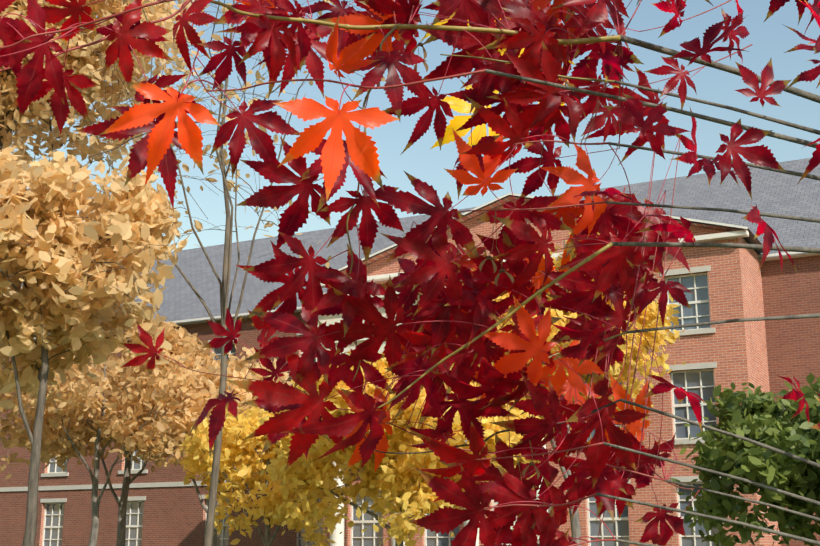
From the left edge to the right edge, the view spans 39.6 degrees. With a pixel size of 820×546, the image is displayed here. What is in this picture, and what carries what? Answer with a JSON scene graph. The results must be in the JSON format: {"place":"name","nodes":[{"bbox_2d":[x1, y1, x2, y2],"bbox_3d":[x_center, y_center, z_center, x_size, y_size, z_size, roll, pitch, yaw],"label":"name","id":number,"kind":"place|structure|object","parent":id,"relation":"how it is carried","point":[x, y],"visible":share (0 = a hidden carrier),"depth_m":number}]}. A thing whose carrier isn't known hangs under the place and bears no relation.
{"place":"outdoors","nodes":[
{"label":"outdoors","id":0,"kind":"place"},
{"bbox_2d":[0,133,34,351],"bbox_3d":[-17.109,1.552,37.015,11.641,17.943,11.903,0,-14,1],"label":"tan tree","id":1,"kind":"object","parent":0,"point":[21,147],"depth_m":41.22},
{"bbox_2d":[0,144,189,545],"bbox_3d":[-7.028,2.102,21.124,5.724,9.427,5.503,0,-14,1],"label":"tan tree","id":2,"kind":"object","parent":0,"point":[72,328],"depth_m":20.87},
{"bbox_2d":[0,338,205,545],"bbox_3d":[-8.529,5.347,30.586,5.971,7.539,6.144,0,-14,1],"label":"tree","id":3,"kind":"object","parent":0,"point":[88,402],"depth_m":30.00},
{"bbox_2d":[0,0,215,288],"bbox_3d":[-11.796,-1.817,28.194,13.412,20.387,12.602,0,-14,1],"label":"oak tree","id":4,"kind":"object","parent":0,"point":[42,109],"depth_m":29.70},
{"bbox_2d":[11,316,220,545],"bbox_3d":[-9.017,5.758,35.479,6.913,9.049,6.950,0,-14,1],"label":"tan tree","id":5,"kind":"object","parent":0,"point":[184,345],"depth_m":35.19},
{"bbox_2d":[129,345,296,545],"bbox_3d":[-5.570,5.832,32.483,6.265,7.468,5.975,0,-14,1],"label":"tan tree","id":6,"kind":"object","parent":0,"point":[188,419],"depth_m":31.59},
{"bbox_2d":[177,402,356,545],"bbox_3d":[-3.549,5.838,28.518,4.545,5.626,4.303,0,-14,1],"label":"tree","id":7,"kind":"object","parent":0,"point":[236,449],"depth_m":27.95},
{"bbox_2d":[2,275,722,545],"bbox_3d":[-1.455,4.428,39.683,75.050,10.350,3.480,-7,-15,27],"label":"window glass","id":8,"kind":"object","parent":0,"point":[693,379],"depth_m":33.57},
{"bbox_2d":[257,350,542,545],"bbox_3d":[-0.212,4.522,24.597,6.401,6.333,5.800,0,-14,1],"label":"yellow tree","id":9,"kind":"object","parent":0,"point":[392,483],"depth_m":23.87},
{"bbox_2d":[0,0,819,545],"bbox_3d":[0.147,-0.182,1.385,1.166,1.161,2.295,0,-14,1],"label":"maple tree","id":10,"kind":"object","parent":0,"point":[520,250],"depth_m":0.90},
{"bbox_2d":[0,255,819,545],"bbox_3d":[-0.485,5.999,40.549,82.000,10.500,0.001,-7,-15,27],"label":"building wing walls","id":11,"kind":"structure","parent":0,"point":[172,516],"depth_m":44.48},
{"bbox_2d":[0,193,819,545],"bbox_3d":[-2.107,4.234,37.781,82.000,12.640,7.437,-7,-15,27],"label":"building trim","id":12,"kind":"structure","parent":11,"relation":"attached to","point":[338,529],"depth_m":35.12},
{"bbox_2d":[21,158,819,338],"bbox_3d":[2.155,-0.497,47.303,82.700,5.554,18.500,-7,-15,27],"label":"building roof","id":13,"kind":"structure","parent":11,"relation":"on","point":[773,192],"depth_m":44.94},
{"bbox_2d":[9,0,819,251],"label":"sky","id":14,"kind":"structure","parent":0,"point":[770,39]},
{"bbox_2d":[471,215,685,545],"bbox_3d":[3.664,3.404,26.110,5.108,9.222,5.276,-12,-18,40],"label":"yellow tree","id":15,"kind":"object","parent":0,"point":[651,315],"depth_m":25.75},
{"bbox_2d":[671,373,819,545],"bbox_3d":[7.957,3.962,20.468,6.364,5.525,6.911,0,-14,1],"label":"green tree","id":16,"kind":"object","parent":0,"point":[756,420],"depth_m":19.85},
{"label":"ground","id":17,"kind":"structure","parent":0,"visible":0},
{"bbox_2d":[35,0,385,545],"bbox_3d":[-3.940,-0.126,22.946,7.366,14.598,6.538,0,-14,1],"label":"bare tree","id":18,"kind":"object","parent":17,"relation":"on","point":[224,293],"depth_m":22.57},
{"bbox_2d":[39,196,780,545],"bbox_3d":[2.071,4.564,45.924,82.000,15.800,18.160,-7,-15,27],"label":"brick walls","id":19,"kind":"structure","parent":17,"relation":"on","point":[735,352],"depth_m":33.16},
{"bbox_2d":[485,35,819,545],"bbox_3d":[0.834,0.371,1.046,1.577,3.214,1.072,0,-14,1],"label":"branches","id":20,"kind":"object","parent":17,"relation":"on","point":[735,71],"visible":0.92,"depth_m":0.96},
{"bbox_2d":[377,42,539,545],"bbox_3d":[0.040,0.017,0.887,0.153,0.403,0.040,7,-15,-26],"label":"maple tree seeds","id":21,"kind":"object","parent":20,"relation":"attached to","point":[482,263],"visible":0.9,"depth_m":0.90}
]}

